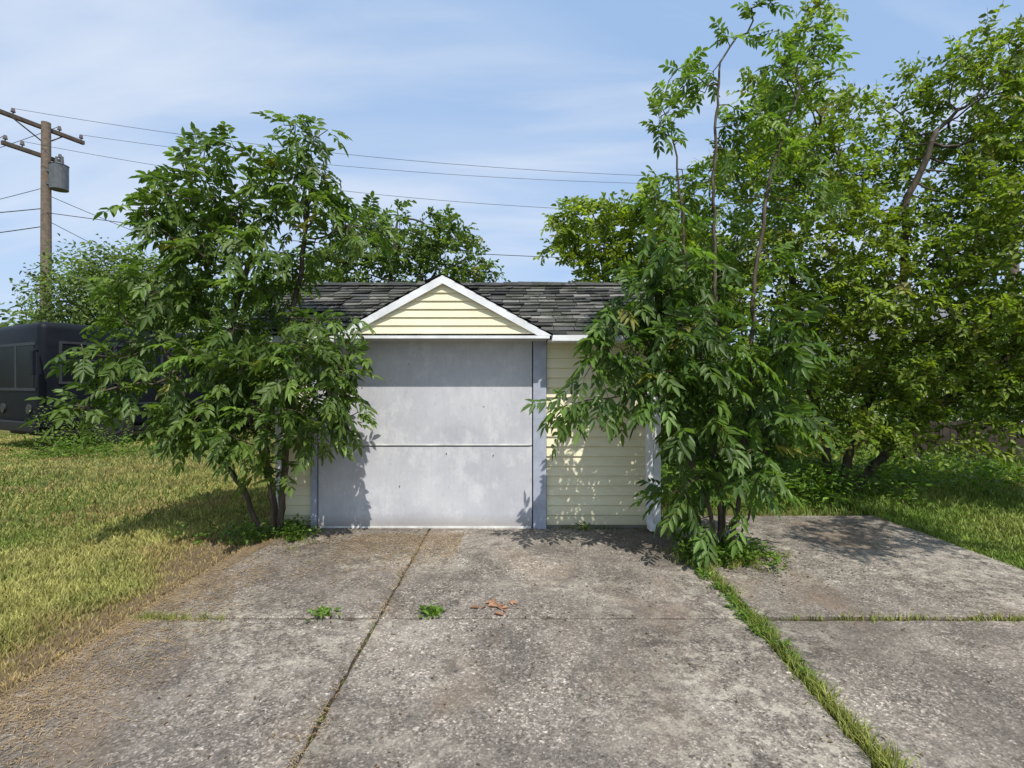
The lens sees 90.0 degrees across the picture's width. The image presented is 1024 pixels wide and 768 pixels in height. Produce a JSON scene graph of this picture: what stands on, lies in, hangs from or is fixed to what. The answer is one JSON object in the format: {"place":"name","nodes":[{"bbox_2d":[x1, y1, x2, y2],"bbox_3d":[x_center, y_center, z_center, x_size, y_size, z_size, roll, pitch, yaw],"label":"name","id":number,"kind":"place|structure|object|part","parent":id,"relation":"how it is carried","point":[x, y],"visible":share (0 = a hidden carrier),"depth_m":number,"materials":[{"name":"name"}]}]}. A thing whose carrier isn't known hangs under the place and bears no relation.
{"place":"outdoors","nodes":[
{"label":"outdoors","id":0,"kind":"place"},
{"bbox_2d":[0,429,274,698],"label":"grass","id":1,"kind":"structure","parent":0,"point":[101,588],"depth_m":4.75,"materials":[{"name":"green plant"}]},
{"bbox_2d":[0,516,1023,767],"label":"concrete driveway","id":2,"kind":"structure","parent":0,"point":[914,686],"depth_m":2.84,"materials":[{"name":"grey concrete"}]},
{"bbox_2d":[0,529,461,767],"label":"dry grass clippings","id":3,"kind":"object","parent":2,"relation":"on","point":[76,660],"visible":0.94,"depth_m":3.04,"materials":[{"name":"beige plant"}]},
{"bbox_2d":[306,604,340,620],"bbox_3d":[-1.249,1.510,3.404,0.224,0.059,0.215,0,0,-21],"label":"weed plant","id":4,"kind":"object","parent":2,"relation":"on","point":[325,610],"visible":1,"depth_m":3.40,"materials":[{"name":"green plant"}]},
{"bbox_2d":[415,601,447,618],"bbox_3d":[-0.550,1.510,3.433,0.223,0.059,0.218,0,0,-34],"label":"weed plant","id":5,"kind":"object","parent":2,"relation":"on","point":[435,610],"visible":1,"depth_m":3.42,"materials":[{"name":"green plant"}]},
{"bbox_2d":[227,274,700,531],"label":"garage","id":6,"kind":"structure","parent":2,"relation":"on","point":[463,371],"depth_m":5.47,"materials":[{"name":"yellow plastic"}]},
{"bbox_2d":[318,341,531,526],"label":"door panels","id":7,"kind":"structure","parent":6,"relation":"in","point":[440,397],"depth_m":5.47,"materials":[{"name":"grey paint"}]},
{"bbox_2d":[469,599,516,615],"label":"fallen leaves","id":8,"kind":"object","parent":2,"relation":"on","point":[492,602],"visible":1,"depth_m":3.53,"materials":[{"name":"brown plant"}]},
{"bbox_2d":[16,528,1023,766],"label":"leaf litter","id":9,"kind":"object","parent":2,"relation":"on","point":[297,738],"visible":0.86,"depth_m":3.58,"materials":[{"name":"brown plant"}]},
{"bbox_2d":[129,521,1023,767],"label":"crack grass","id":10,"kind":"structure","parent":2,"relation":"on","point":[883,759],"depth_m":3.02,"materials":[{"name":"green plant"}]},
{"bbox_2d":[576,521,590,529],"bbox_3d":[0.766,1.490,5.381,0.139,0.100,0.185,0,0,-22],"label":"weed plant","id":11,"kind":"object","parent":2,"relation":"on","point":[585,525],"visible":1,"depth_m":5.39,"materials":[{"name":"green plant"}]},
{"bbox_2d":[521,0,860,569],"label":"ash tree","id":12,"kind":"object","parent":2,"relation":"on","point":[664,315],"visible":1,"depth_m":4.45,"materials":[{"name":"green plant"}]},
{"bbox_2d":[672,533,815,676],"bbox_3d":[1.866,1.441,3.772,0.913,0.201,2.212,0,0,0],"label":"weed patch","id":13,"kind":"object","parent":2,"relation":"on","point":[723,551],"visible":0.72,"depth_m":4.31,"materials":[{"name":"green plant"}]},
{"bbox_2d":[0,404,1023,658],"bbox_3d":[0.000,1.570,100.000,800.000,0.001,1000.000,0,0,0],"label":"ground","id":14,"kind":"structure","parent":0,"point":[730,510],"depth_m":6.21,"materials":[{"name":"green plant"}]},
{"bbox_2d":[0,108,84,321],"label":"utility pole","id":15,"kind":"object","parent":14,"relation":"on","point":[55,174],"visible":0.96,"depth_m":19.86,"materials":[{"name":"brown wood"}]},
{"bbox_2d":[0,108,1009,307],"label":"overhead cables","id":16,"kind":"object","parent":15,"relation":"attached to","point":[297,185],"visible":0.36,"depth_m":19.87,"materials":[{"name":"black rubber"}]},
{"bbox_2d":[0,516,270,690],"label":"bare soil","id":17,"kind":"structure","parent":14,"relation":"on","point":[76,633],"depth_m":3.54,"materials":[{"name":"brown soil"}]},
{"bbox_2d":[0,322,274,443],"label":"parked bus","id":18,"kind":"object","parent":14,"relation":"on","point":[29,352],"visible":0.3,"depth_m":12.35,"materials":[{"name":"black paint"}]},
{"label":"windows","id":19,"kind":"part","parent":18,"relation":"part of","materials":[{"name":"black glass"}]},
{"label":"window frames and rub rails","id":20,"kind":"part","parent":18,"relation":"part of","materials":[{"name":"black metal"}]},
{"bbox_2d":[7,233,284,429],"bbox_3d":[-10.977,-1.869,18.111,18.323,7.180,5.224,0,0,17],"label":"shrub row","id":21,"kind":"object","parent":14,"relation":"on","point":[85,312],"visible":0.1,"depth_m":17.88,"materials":[{"name":"green plant"}]},
{"bbox_2d":[3,401,324,544],"bbox_3d":[-5.839,0.948,9.088,11.090,1.188,3.417,0,0,38],"label":"weed patch","id":22,"kind":"object","parent":14,"relation":"on","point":[95,448],"visible":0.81,"depth_m":10.69,"materials":[{"name":"green plant"}]},
{"bbox_2d":[18,110,401,537],"bbox_3d":[-2.605,-0.552,4.846,2.987,4.260,1.745,0,0,0],"label":"ash tree","id":23,"kind":"object","parent":14,"relation":"on","point":[215,435],"visible":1,"depth_m":4.71,"materials":[{"name":"green plant"}]},
{"bbox_2d":[237,198,510,382],"bbox_3d":[-2.865,-1.153,10.636,5.715,5.473,2.443,0,0,0],"label":"maple tree","id":24,"kind":"object","parent":14,"relation":"on","point":[430,247],"visible":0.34,"depth_m":10.20,"materials":[{"name":"green plant"}]},
{"bbox_2d":[0,302,767,397],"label":"distant trees","id":25,"kind":"object","parent":14,"relation":"on","point":[6,323],"depth_m":31.67,"materials":[{"name":"green plant"}]},
{"bbox_2d":[533,177,765,412],"bbox_3d":[2.622,-1.256,10.143,4.396,5.672,2.364,0,0,0],"label":"mulberry tree","id":26,"kind":"object","parent":14,"relation":"on","point":[567,236],"visible":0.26,"depth_m":9.92,"materials":[{"name":"green plant"}]},
{"bbox_2d":[661,444,1023,509],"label":"weed patch","id":27,"kind":"object","parent":14,"relation":"on","point":[815,477],"visible":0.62,"depth_m":7.10,"materials":[{"name":"green plant"}]},
{"bbox_2d":[661,319,1023,467],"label":"shrub row","id":28,"kind":"object","parent":14,"relation":"on","point":[857,400],"visible":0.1,"depth_m":10.38,"materials":[{"name":"green plant"}]},
{"bbox_2d":[684,0,1023,490],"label":"elm tree","id":29,"kind":"object","parent":14,"relation":"on","point":[996,314],"visible":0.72,"depth_m":6.22,"materials":[{"name":"green plant"}]},
{"bbox_2d":[779,323,1022,424],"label":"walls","id":30,"kind":"structure","parent":14,"relation":"on","point":[858,360],"depth_m":17.13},
{"bbox_2d":[782,301,1005,350],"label":"roof","id":31,"kind":"structure","parent":30,"relation":"on","point":[932,317],"depth_m":18.39,"materials":[{"name":"grey"}]},
{"bbox_2d":[900,415,1023,465],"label":"wooden fence","id":32,"kind":"object","parent":14,"relation":"on","point":[946,432],"visible":0.16,"depth_m":9.44,"materials":[{"name":"brown wood"}]},
{"bbox_2d":[1007,173,1019,294],"bbox_3d":[19.468,-3.410,19.870,2.398,9.900,0.540,0,0,-25],"label":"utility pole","id":33,"kind":"object","parent":14,"relation":"on","point":[1013,270],"depth_m":19.86,"materials":[{"name":"brown wood"}]},
{"bbox_2d":[0,0,1023,366],"label":"sky","id":34,"kind":"structure","parent":0,"point":[552,86],"materials":[{"name":"blue"}]},
{"bbox_2d":[661,430,1023,569],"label":"grass","id":35,"kind":"structure","parent":0,"point":[890,509],"depth_m":6.25,"materials":[{"name":"green plant"}]}
]}

